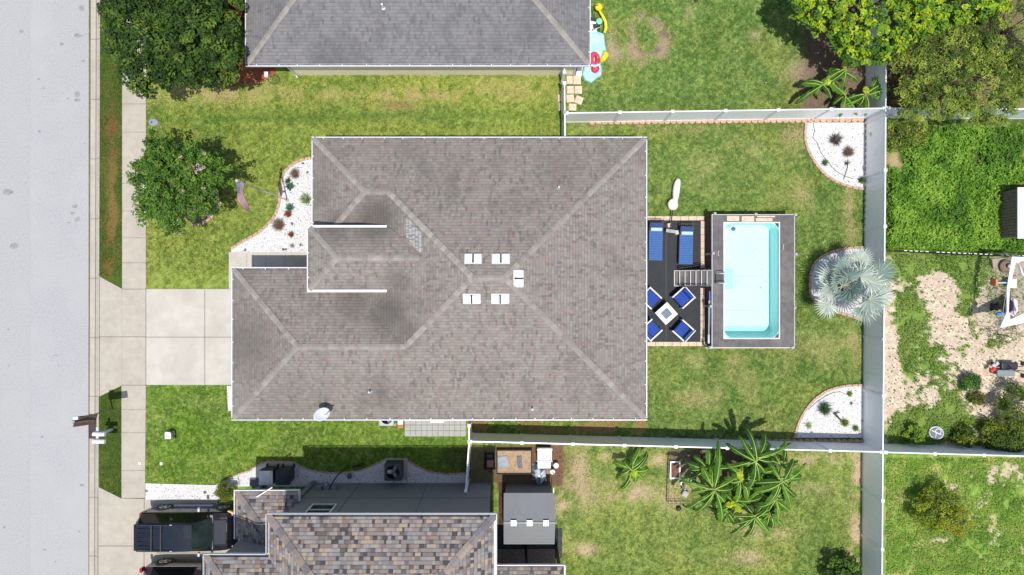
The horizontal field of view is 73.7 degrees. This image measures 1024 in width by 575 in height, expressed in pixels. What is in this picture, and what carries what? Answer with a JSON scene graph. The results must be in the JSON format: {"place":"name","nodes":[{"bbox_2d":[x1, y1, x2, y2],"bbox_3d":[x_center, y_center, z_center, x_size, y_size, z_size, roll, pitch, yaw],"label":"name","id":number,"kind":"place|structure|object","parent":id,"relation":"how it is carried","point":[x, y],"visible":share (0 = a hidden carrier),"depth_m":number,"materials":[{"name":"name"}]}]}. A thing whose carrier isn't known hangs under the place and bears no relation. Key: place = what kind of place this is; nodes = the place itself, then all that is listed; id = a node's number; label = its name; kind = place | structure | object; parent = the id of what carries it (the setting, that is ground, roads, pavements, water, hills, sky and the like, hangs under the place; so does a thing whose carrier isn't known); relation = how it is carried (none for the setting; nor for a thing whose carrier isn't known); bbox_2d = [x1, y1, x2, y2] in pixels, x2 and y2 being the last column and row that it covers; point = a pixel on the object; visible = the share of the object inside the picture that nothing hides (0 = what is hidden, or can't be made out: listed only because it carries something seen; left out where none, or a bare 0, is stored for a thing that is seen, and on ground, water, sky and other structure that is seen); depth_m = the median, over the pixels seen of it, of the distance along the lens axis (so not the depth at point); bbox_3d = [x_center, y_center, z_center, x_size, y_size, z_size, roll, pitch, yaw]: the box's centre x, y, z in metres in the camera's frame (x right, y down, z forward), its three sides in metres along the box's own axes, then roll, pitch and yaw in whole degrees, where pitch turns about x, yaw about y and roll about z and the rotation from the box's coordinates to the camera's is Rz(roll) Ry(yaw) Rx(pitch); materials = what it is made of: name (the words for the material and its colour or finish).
{"place":"outdoors","nodes":[
{"label":"outdoors","id":0,"kind":"place"},
{"bbox_2d":[30,0,88,574],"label":"road","id":1,"kind":"structure","parent":0,"point":[59,316],"depth_m":33.42,"materials":[{"name":"asphalt"}]},
{"bbox_2d":[3,5,85,561],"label":"road stains","id":2,"kind":"object","parent":1,"relation":"on","point":[9,191],"visible":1,"depth_m":33.42,"materials":[{"name":"asphalt"}]},
{"bbox_2d":[122,21,145,288],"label":"sidewalk","id":3,"kind":"structure","parent":0,"point":[133,233],"depth_m":33.30,"materials":[{"name":"concrete"}]},
{"bbox_2d":[99,183,204,498],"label":"paving joints","id":4,"kind":"object","parent":3,"relation":"on","point":[99,366],"visible":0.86,"depth_m":33.30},
{"bbox_2d":[122,385,145,497],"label":"sidewalk","id":5,"kind":"structure","parent":0,"point":[133,448],"depth_m":33.30,"materials":[{"name":"concrete"}]},
{"bbox_2d":[98,487,227,574],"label":"neighbour driveway","id":6,"kind":"structure","parent":0,"point":[118,517],"depth_m":33.30,"materials":[{"name":"concrete"}]},
{"bbox_2d":[139,558,205,574],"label":"sedan","id":7,"kind":"object","parent":6,"relation":"on","point":[167,566],"visible":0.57,"depth_m":32.30,"materials":[{"name":"black paint"}]},
{"bbox_2d":[134,504,238,556],"bbox_3d":[-15.258,11.530,32.338,4.645,1.994,2.300,0,90,0],"label":"suv","id":8,"kind":"object","parent":6,"relation":"on","point":[173,528],"visible":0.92,"depth_m":31.82,"materials":[{"name":"black paint"}]},
{"bbox_2d":[146,289,230,384],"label":"driveway","id":9,"kind":"structure","parent":0,"point":[174,336],"depth_m":33.30,"materials":[{"name":"concrete"}]},
{"bbox_2d":[405,420,465,435],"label":"side paving","id":10,"kind":"structure","parent":0,"point":[446,428],"depth_m":33.29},
{"bbox_2d":[231,137,646,419],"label":"house","id":11,"kind":"structure","parent":0,"point":[470,278],"depth_m":29.59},
{"bbox_2d":[89,0,1023,574],"bbox_3d":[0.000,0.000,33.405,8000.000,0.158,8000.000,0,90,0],"label":"ground","id":12,"kind":"structure","parent":0,"point":[945,320],"depth_m":33.34,"materials":[{"name":"plant"}]},
{"bbox_2d":[0,0,29,574],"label":"road","id":13,"kind":"structure","parent":12,"relation":"on","point":[15,290],"depth_m":33.42,"materials":[{"name":"asphalt"}]},
{"bbox_2d":[72,408,112,426],"bbox_3d":[-19.076,5.914,31.820,0.994,3.240,0.468,-8,90,0],"label":"street sign","id":14,"kind":"object","parent":12,"relation":"on","point":[84,420],"visible":1,"depth_m":30.47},
{"bbox_2d":[88,0,100,574],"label":"curb","id":15,"kind":"structure","parent":12,"relation":"on","point":[94,144],"depth_m":33.42,"materials":[{"name":"concrete"}]},
{"bbox_2d":[88,0,99,574],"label":"curb joints","id":16,"kind":"object","parent":15,"relation":"on","point":[95,337],"visible":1,"depth_m":33.42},
{"bbox_2d":[99,276,121,395],"bbox_3d":[-19.592,2.390,33.398,1.125,0.185,5.874,0,90,0],"label":"driveway apron","id":17,"kind":"object","parent":12,"relation":"on","point":[110,336],"visible":1,"depth_m":33.30,"materials":[{"name":"concrete"}]},
{"bbox_2d":[122,289,145,384],"bbox_3d":[-18.442,2.422,33.398,1.162,0.185,4.668,0,90,0],"label":"driveway crossing","id":18,"kind":"object","parent":12,"relation":"on","point":[133,336],"visible":1,"depth_m":33.30,"materials":[{"name":"concrete"}]},
{"bbox_2d":[96,0,205,99],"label":"shade tree","id":19,"kind":"object","parent":12,"relation":"on","point":[121,44],"visible":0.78,"depth_m":29.13,"materials":[{"name":"green plant"}]},
{"bbox_2d":[125,128,240,235],"bbox_3d":[-15.101,-4.567,31.507,4.931,3.880,4.802,28,90,0],"label":"flowering tree","id":20,"kind":"object","parent":12,"relation":"on","point":[184,169],"visible":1,"depth_m":30.32,"materials":[{"name":"green plant"}]},
{"bbox_2d":[126,0,245,21],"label":"shade tree","id":21,"kind":"object","parent":12,"relation":"on","point":[240,6],"visible":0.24,"depth_m":29.41,"materials":[{"name":"green plant"}]},
{"bbox_2d":[147,0,246,91],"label":"shade tree","id":22,"kind":"object","parent":12,"relation":"on","point":[188,68],"visible":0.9,"depth_m":29.17,"materials":[{"name":"green plant"}]},
{"bbox_2d":[213,481,237,502],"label":"shrub","id":23,"kind":"object","parent":12,"relation":"on","point":[223,495],"visible":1,"depth_m":32.61,"materials":[{"name":"green plant"}]},
{"bbox_2d":[219,57,274,86],"bbox_3d":[-12.967,-10.514,33.340,2.812,0.100,1.437,0,90,0],"label":"mulch bed","id":24,"kind":"object","parent":12,"relation":"on","point":[251,74],"visible":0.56,"depth_m":33.29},
{"bbox_2d":[229,252,306,288],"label":"front walk","id":25,"kind":"structure","parent":12,"relation":"on","point":[267,259],"depth_m":33.30,"materials":[{"name":"concrete"}]},
{"bbox_2d":[231,156,310,248],"bbox_3d":[-11.666,-4.077,33.307,0.965,0.147,5.916,34,90,0],"label":"garden edging","id":26,"kind":"object","parent":12,"relation":"on","point":[278,203],"visible":0.98,"depth_m":33.24,"materials":[{"name":"brick"}]},
{"bbox_2d":[231,158,311,251],"bbox_3d":[-11.530,-4.031,33.365,4.312,0.150,4.593,0,90,0],"label":"gravel bed front","id":27,"kind":"object","parent":12,"relation":"on","point":[268,239],"visible":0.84,"depth_m":33.29,"materials":[{"name":"gravel"}]},
{"bbox_2d":[145,460,465,498],"bbox_3d":[-10.084,9.249,33.365,15.669,0.150,1.722,-3,90,0],"label":"gravel bed","id":28,"kind":"object","parent":12,"relation":"on","point":[306,477],"visible":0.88,"depth_m":33.29,"materials":[{"name":"gravel"}]},
{"bbox_2d":[268,462,292,467],"bbox_3d":[-11.280,8.804,33.290,1.312,0.100,0.547,0,90,0],"label":"concrete pad","id":29,"kind":"object","parent":28,"relation":"on","point":[280,464],"visible":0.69,"depth_m":33.24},
{"bbox_2d":[259,463,278,484],"bbox_3d":[-11.625,8.940,32.740,0.660,1.100,0.790,0,90,0],"label":"wheelie bin","id":30,"kind":"object","parent":29,"relation":"on","point":[267,475],"visible":0.98,"depth_m":32.23,"materials":[{"name":"grey plastic"}]},
{"bbox_2d":[275,463,294,484],"bbox_3d":[-10.854,8.940,32.740,0.660,1.100,0.790,0,90,0],"label":"wheelie bin","id":31,"kind":"object","parent":29,"relation":"on","point":[284,475],"visible":1,"depth_m":32.23,"materials":[{"name":"black plastic"}]},
{"bbox_2d":[384,458,407,480],"bbox_3d":[-5.624,8.827,32.896,1.062,0.888,1.000,0,90,0],"label":"air conditioner","id":32,"kind":"object","parent":28,"relation":"on","point":[395,469],"visible":1,"depth_m":32.75,"materials":[{"name":"metal"}]},
{"bbox_2d":[216,457,465,485],"bbox_3d":[-8.373,8.840,33.321,12.195,0.118,1.107,-3,90,0],"label":"garden edging","id":33,"kind":"object","parent":12,"relation":"on","point":[344,472],"visible":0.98,"depth_m":33.27,"materials":[{"name":"brick"}]},
{"bbox_2d":[203,481,564,574],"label":"house","id":34,"kind":"structure","parent":12,"relation":"on","point":[395,529],"depth_m":27.46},
{"bbox_2d":[245,0,590,77],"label":"house","id":35,"kind":"structure","parent":12,"relation":"on","point":[425,37],"depth_m":30.16,"materials":[{"name":"grey"}]},
{"bbox_2d":[98,0,865,574],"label":"lawn grass","id":36,"kind":"structure","parent":12,"relation":"on","point":[668,388],"depth_m":33.32,"materials":[{"name":"plant"}]},
{"bbox_2d":[499,482,506,530],"bbox_3d":[-0.453,10.702,33.345,0.406,0.090,2.375,0,90,0],"label":"mulch strip","id":37,"kind":"object","parent":12,"relation":"on","point":[502,486],"visible":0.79,"depth_m":33.30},
{"bbox_2d":[497,448,531,473],"bbox_3d":[0.109,8.452,33.200,1.718,0.280,1.187,0,90,0],"label":"patio table","id":38,"kind":"object","parent":12,"relation":"on","point":[512,454],"visible":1,"depth_m":33.12,"materials":[{"name":"wood"}]},
{"bbox_2d":[504,484,554,543],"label":"shed","id":39,"kind":"structure","parent":12,"relation":"on","point":[529,513],"depth_m":31.22,"materials":[{"name":"plastic"}]},
{"bbox_2d":[497,528,561,557],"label":"dark patio","id":40,"kind":"structure","parent":12,"relation":"on","point":[500,535],"depth_m":33.31,"materials":[{"name":"black rubber"}]},
{"bbox_2d":[157,4,923,574],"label":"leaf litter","id":41,"kind":"object","parent":12,"relation":"on","point":[653,174],"visible":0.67,"depth_m":33.31,"materials":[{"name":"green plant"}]},
{"bbox_2d":[537,445,551,467],"bbox_3d":[1.551,8.107,32.800,0.720,0.980,1.008,0,90,0],"label":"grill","id":42,"kind":"object","parent":12,"relation":"on","point":[544,452],"visible":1,"depth_m":32.34,"materials":[{"name":"white metal"}]},
{"bbox_2d":[560,81,565,136],"bbox_3d":[2.439,-8.085,32.400,0.150,1.880,2.870,-1,90,0],"label":"vinyl fence","id":43,"kind":"object","parent":12,"relation":"on","point":[563,113],"visible":0.8,"depth_m":32.06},
{"bbox_2d":[582,3,608,82],"bbox_3d":[4.234,-11.809,33.092,1.132,0.544,3.783,10,90,0],"label":"inflatable slide","id":44,"kind":"object","parent":12,"relation":"on","point":[598,47],"visible":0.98,"depth_m":33.16,"materials":[{"name":"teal plastic"}]},
{"bbox_2d":[613,446,648,488],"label":"banana plant","id":45,"kind":"object","parent":12,"relation":"on","point":[631,464],"visible":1,"depth_m":32.27,"materials":[{"name":"green plant"}]},
{"bbox_2d":[472,438,863,442],"bbox_3d":[7.655,7.470,33.291,19.178,0.198,0.264,0,90,0],"label":"block border","id":46,"kind":"object","parent":12,"relation":"on","point":[832,440],"visible":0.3,"depth_m":33.20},
{"bbox_2d":[647,220,703,341],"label":"patio","id":47,"kind":"structure","parent":12,"relation":"on","point":[660,277],"depth_m":33.27,"materials":[{"name":"black"}]},
{"bbox_2d":[647,219,663,260],"bbox_3d":[6.931,-2.263,32.982,0.696,0.576,1.986,1,90,0],"label":"sun lounger","id":48,"kind":"object","parent":47,"relation":"on","point":[655,230],"visible":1,"depth_m":32.90,"materials":[{"name":"blue fabric"}]},
{"bbox_2d":[654,302,676,324],"bbox_3d":[7.395,1.243,32.968,0.780,0.565,0.780,-42,90,0],"label":"fire table","id":49,"kind":"object","parent":47,"relation":"on","point":[666,313],"visible":1,"depth_m":32.69,"materials":[{"name":"white stone"}]},
{"bbox_2d":[670,287,695,308],"bbox_3d":[8.222,0.475,32.879,0.802,0.762,0.780,-42,90,0],"label":"patio chair","id":50,"kind":"object","parent":47,"relation":"on","point":[682,297],"visible":0.94,"depth_m":32.76,"materials":[{"name":"fabric"}]},
{"bbox_2d":[670,319,695,341],"bbox_3d":[8.222,2.075,32.879,0.802,0.762,0.780,42,90,0],"label":"patio chair","id":51,"kind":"object","parent":47,"relation":"on","point":[682,330],"visible":1,"depth_m":32.76,"materials":[{"name":"fabric"}]},
{"bbox_2d":[677,223,693,264],"bbox_3d":[8.398,-2.078,32.982,0.696,0.576,1.986,1,90,0],"label":"sun lounger","id":52,"kind":"object","parent":47,"relation":"on","point":[687,231],"visible":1,"depth_m":32.90,"materials":[{"name":"blue fabric"}]},
{"bbox_2d":[674,269,711,286],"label":"pool stairs","id":53,"kind":"structure","parent":47,"relation":"on","point":[692,277],"depth_m":32.67,"materials":[{"name":"grey metal"}]},
{"bbox_3d":[7.598,-3.008,33.120,0.188,0.300,0.238,-11,90,0],"label":"weight block","id":54,"kind":"object","parent":47,"relation":"on","visible":0},
{"bbox_2d":[668,178,680,228],"bbox_3d":[7.784,-4.002,33.075,0.503,0.360,2.636,8,90,0],"label":"umbrella","id":55,"kind":"object","parent":54,"relation":"attached to","point":[672,203],"visible":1,"depth_m":32.97,"materials":[{"name":"white fabric"}]},
{"bbox_2d":[469,432,882,453],"bbox_3d":[7.567,7.353,32.400,19.134,1.880,0.150,1,90,0],"label":"vinyl fence","id":56,"kind":"object","parent":12,"relation":"on","point":[572,440],"visible":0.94,"depth_m":32.27,"materials":[{"name":"plastic"}]},
{"bbox_2d":[700,288,704,340],"bbox_3d":[9.272,1.319,33.288,0.222,0.204,2.594,0,90,0],"label":"paver border","id":57,"kind":"object","parent":12,"relation":"on","point":[702,318],"visible":1,"depth_m":33.19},
{"bbox_2d":[700,221,704,267],"bbox_3d":[9.285,-2.078,33.287,0.216,0.206,2.300,0,90,0],"label":"paver border","id":58,"kind":"object","parent":12,"relation":"on","point":[702,244],"visible":1,"depth_m":33.19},
{"bbox_2d":[679,440,736,521],"bbox_3d":[8.988,8.695,31.898,2.592,2.983,3.503,21,90,0],"label":"banana plant","id":59,"kind":"object","parent":12,"relation":"on","point":[711,478],"visible":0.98,"depth_m":30.77,"materials":[{"name":"green plant"}]},
{"bbox_2d":[681,448,737,482],"bbox_3d":[9.272,8.356,32.289,2.770,2.203,1.721,0,90,0],"label":"banana plant","id":60,"kind":"object","parent":12,"relation":"on","point":[710,459],"visible":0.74,"depth_m":31.52,"materials":[{"name":"green plant"}]},
{"bbox_2d":[565,106,885,122],"bbox_3d":[9.858,-8.166,32.400,14.784,1.880,0.150,-1,90,0],"label":"vinyl fence","id":61,"kind":"object","parent":12,"relation":"on","point":[663,116],"visible":1,"depth_m":32.23,"materials":[{"name":"plastic"}]},
{"bbox_2d":[589,118,863,124],"bbox_3d":[10.437,-8.113,33.291,13.368,0.197,0.268,-1,90,0],"label":"block border","id":62,"kind":"object","parent":12,"relation":"on","point":[823,120],"visible":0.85,"depth_m":33.20,"materials":[{"name":"concrete"}]},
{"bbox_2d":[714,484,762,515],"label":"banana plant","id":63,"kind":"object","parent":12,"relation":"on","point":[731,506],"visible":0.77,"depth_m":31.80,"materials":[{"name":"green plant"}]},
{"bbox_2d":[720,463,768,500],"bbox_3d":[10.689,8.815,32.263,1.855,2.253,2.160,-32,90,0],"label":"banana plant","id":64,"kind":"object","parent":12,"relation":"on","point":[742,476],"visible":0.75,"depth_m":31.47,"materials":[{"name":"green plant"}]},
{"bbox_2d":[729,501,771,536],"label":"banana plant","id":65,"kind":"object","parent":12,"relation":"on","point":[749,517],"visible":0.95,"depth_m":31.68,"materials":[{"name":"green plant"}]},
{"bbox_2d":[724,426,790,487],"bbox_3d":[10.900,7.624,31.938,2.272,2.904,2.823,31,90,0],"label":"banana plant","id":66,"kind":"object","parent":12,"relation":"on","point":[756,469],"visible":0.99,"depth_m":30.89,"materials":[{"name":"green plant"}]},
{"bbox_2d":[755,481,790,524],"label":"banana plant","id":67,"kind":"object","parent":12,"relation":"on","point":[779,505],"visible":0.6,"depth_m":31.53,"materials":[{"name":"green plant"}]},
{"bbox_2d":[752,458,805,508],"bbox_3d":[12.235,8.944,32.071,2.583,2.637,2.299,0,90,0],"label":"banana plant","id":68,"kind":"object","parent":12,"relation":"on","point":[775,486],"visible":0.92,"depth_m":31.08,"materials":[{"name":"green plant"}]},
{"bbox_2d":[761,445,798,478],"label":"banana plant","id":69,"kind":"object","parent":12,"relation":"on","point":[768,470],"visible":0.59,"depth_m":31.55,"materials":[{"name":"green plant"}]},
{"bbox_2d":[795,71,834,103],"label":"banana plant","id":70,"kind":"object","parent":12,"relation":"on","point":[816,84],"visible":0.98,"depth_m":32.15,"materials":[{"name":"green plant"}]},
{"bbox_2d":[793,384,863,437],"bbox_3d":[15.195,5.668,33.306,4.322,0.148,1.035,-37,90,0],"label":"garden edging","id":71,"kind":"object","parent":12,"relation":"on","point":[813,400],"visible":1,"depth_m":33.24,"materials":[{"name":"brick"}]},
{"bbox_2d":[796,386,862,437],"bbox_3d":[15.514,6.046,33.365,3.468,0.150,2.562,0,90,0],"label":"gravel bed","id":72,"kind":"object","parent":12,"relation":"on","point":[826,426],"visible":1,"depth_m":33.29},
{"bbox_2d":[803,123,864,189],"bbox_3d":[15.377,-6.089,33.306,1.088,0.148,4.392,-41,90,0],"label":"garden edging","id":73,"kind":"object","parent":12,"relation":"on","point":[822,171],"visible":1,"depth_m":33.24,"materials":[{"name":"ceramic"}]},
{"bbox_2d":[805,122,864,187],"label":"gravel bed","id":74,"kind":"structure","parent":12,"relation":"on","point":[853,135],"depth_m":33.29,"materials":[{"name":"gravel"}]},
{"bbox_2d":[808,246,864,321],"bbox_3d":[15.843,-0.163,33.306,2.793,0.147,3.722,0,90,0],"label":"garden edging","id":75,"kind":"object","parent":12,"relation":"on","point":[811,272],"visible":0.84,"depth_m":33.24,"materials":[{"name":"ceramic"}]},
{"bbox_2d":[810,249,863,317],"bbox_3d":[15.905,-0.156,33.365,2.812,0.150,3.593,0,90,0],"label":"gravel bed","id":76,"kind":"object","parent":12,"relation":"on","point":[815,287],"visible":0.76,"depth_m":33.29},
{"bbox_2d":[814,247,899,324],"bbox_3d":[15.842,-0.038,32.010,3.824,2.759,3.688,0,90,0],"label":"fan palm","id":77,"kind":"object","parent":76,"relation":"on","point":[834,285],"visible":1,"depth_m":31.27,"materials":[{"name":"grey plant"}]},
{"bbox_2d":[821,555,862,574],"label":"shrub","id":78,"kind":"object","parent":12,"relation":"on","point":[846,567],"visible":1,"depth_m":32.40,"materials":[{"name":"green plant"}]},
{"bbox_2d":[829,82,857,116],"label":"banana plant","id":79,"kind":"object","parent":12,"relation":"on","point":[835,87],"visible":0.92,"depth_m":32.23,"materials":[{"name":"green plant"}]},
{"bbox_2d":[821,58,882,87],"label":"banana plant","id":80,"kind":"object","parent":12,"relation":"on","point":[836,75],"visible":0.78,"depth_m":31.93,"materials":[{"name":"green plant"}]},
{"bbox_2d":[845,77,889,115],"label":"banana plant","id":81,"kind":"object","parent":12,"relation":"on","point":[859,98],"visible":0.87,"depth_m":32.12,"materials":[{"name":"green plant"}]},
{"bbox_2d":[787,0,954,67],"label":"broadleaf tree","id":82,"kind":"object","parent":12,"relation":"on","point":[905,33],"visible":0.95,"depth_m":29.52,"materials":[{"name":"green plant"}]},
{"bbox_2d":[861,0,887,574],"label":"vinyl fence","id":83,"kind":"object","parent":12,"relation":"on","point":[874,339],"visible":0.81,"depth_m":32.32,"materials":[{"name":"plastic"}]},
{"bbox_2d":[871,61,915,120],"bbox_3d":[18.171,-9.350,32.633,2.089,1.622,2.876,0,90,0],"label":"wispy shrub","id":84,"kind":"object","parent":12,"relation":"on","point":[894,83],"visible":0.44,"depth_m":32.26,"materials":[{"name":"green plant"}]},
{"bbox_2d":[868,116,937,154],"bbox_3d":[18.866,-7.446,32.834,3.397,1.218,1.860,-16,90,0],"label":"wispy shrub","id":85,"kind":"object","parent":12,"relation":"on","point":[901,130],"visible":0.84,"depth_m":32.52,"materials":[{"name":"green plant"}]},
{"bbox_2d":[901,424,925,443],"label":"shrub","id":86,"kind":"object","parent":12,"relation":"on","point":[919,433],"visible":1,"depth_m":32.72,"materials":[{"name":"green plant"}]},
{"bbox_2d":[911,480,963,534],"bbox_3d":[20.195,10.487,32.570,2.488,1.744,2.550,0,90,0],"label":"shrub","id":87,"kind":"object","parent":12,"relation":"on","point":[953,506],"visible":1,"depth_m":32.21,"materials":[{"name":"green plant"}]},
{"bbox_2d":[895,0,1012,35],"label":"broadleaf tree","id":88,"kind":"object","parent":12,"relation":"on","point":[974,11],"visible":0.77,"depth_m":29.46,"materials":[{"name":"green plant"}]},
{"bbox_2d":[884,443,1023,456],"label":"vinyl fence","id":89,"kind":"object","parent":12,"relation":"on","point":[912,448],"visible":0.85,"depth_m":32.16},
{"bbox_2d":[885,457,1023,574],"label":"weeds","id":90,"kind":"object","parent":12,"relation":"on","point":[968,476],"visible":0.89,"depth_m":33.25,"materials":[{"name":"green plant"}]},
{"bbox_2d":[886,106,1023,119],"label":"vinyl fence","id":91,"kind":"object","parent":12,"relation":"on","point":[892,112],"visible":0.34,"depth_m":32.48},
{"bbox_2d":[887,254,1023,446],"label":"weeds","id":92,"kind":"object","parent":12,"relation":"on","point":[920,350],"visible":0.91,"depth_m":33.23,"materials":[{"name":"green plant"}]},
{"bbox_2d":[887,250,1023,256],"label":"fence","id":93,"kind":"object","parent":12,"relation":"on","point":[910,251],"visible":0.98,"depth_m":32.80,"materials":[{"name":"white metal"}]},
{"bbox_2d":[887,125,1023,251],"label":"ground cover","id":94,"kind":"object","parent":12,"relation":"on","point":[974,175],"visible":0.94,"depth_m":33.00,"materials":[{"name":"green plant"}]},
{"bbox_2d":[889,20,1023,127],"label":"wispy tree","id":95,"kind":"object","parent":12,"relation":"on","point":[965,103],"visible":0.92,"depth_m":30.04,"materials":[{"name":"green plant"}]},
{"bbox_2d":[941,506,975,538],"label":"shrub","id":96,"kind":"object","parent":12,"relation":"on","point":[963,513],"visible":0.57,"depth_m":32.84,"materials":[{"name":"green plant"}]},
{"bbox_2d":[950,424,979,447],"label":"shrub","id":97,"kind":"object","parent":12,"relation":"on","point":[967,436],"visible":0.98,"depth_m":32.73,"materials":[{"name":"green plant"}]},
{"bbox_2d":[960,372,982,392],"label":"shrub","id":98,"kind":"object","parent":12,"relation":"on","point":[974,380],"visible":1,"depth_m":32.82,"materials":[{"name":"green plant"}]},
{"bbox_2d":[959,0,1023,83],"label":"wispy tree","id":99,"kind":"object","parent":12,"relation":"on","point":[1011,58],"visible":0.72,"depth_m":29.84,"materials":[{"name":"green plant"}]},
{"bbox_2d":[977,416,1009,436],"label":"shrub","id":100,"kind":"object","parent":12,"relation":"on","point":[988,427],"visible":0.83,"depth_m":32.69,"materials":[{"name":"green plant"}]},
{"bbox_2d":[971,252,1023,327],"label":"canopy frame","id":101,"kind":"object","parent":12,"relation":"on","point":[1008,321],"visible":1,"depth_m":31.25,"materials":[{"name":"white metal"}]},
{"bbox_2d":[980,427,1023,452],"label":"shrub","id":102,"kind":"object","parent":12,"relation":"on","point":[995,440],"visible":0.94,"depth_m":32.35,"materials":[{"name":"green plant"}]},
{"bbox_2d":[989,361,1023,377],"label":"push mower","id":103,"kind":"object","parent":12,"relation":"on","point":[1013,366],"visible":1,"depth_m":32.96,"materials":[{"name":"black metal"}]},
{"bbox_2d":[990,381,1023,435],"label":"shrub","id":104,"kind":"object","parent":12,"relation":"on","point":[1006,401],"visible":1,"depth_m":32.33,"materials":[{"name":"green plant"}]},
{"bbox_2d":[997,187,1023,238],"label":"coop","id":105,"kind":"structure","parent":12,"relation":"on","point":[1012,218],"depth_m":32.23,"materials":[{"name":"plastic"}]},
{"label":"pool base","id":106,"kind":"structure","parent":12,"relation":"on","visible":0},
{"bbox_2d":[703,212,797,348],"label":"pool","id":107,"kind":"structure","parent":106,"relation":"on","point":[750,303],"depth_m":32.74,"materials":[{"name":"teal liquid"}]},
{"bbox_2d":[990,257,1023,324],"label":"play area ground","id":108,"kind":"structure","parent":0,"point":[1016,273],"depth_m":33.31,"materials":[{"name":"sand"}]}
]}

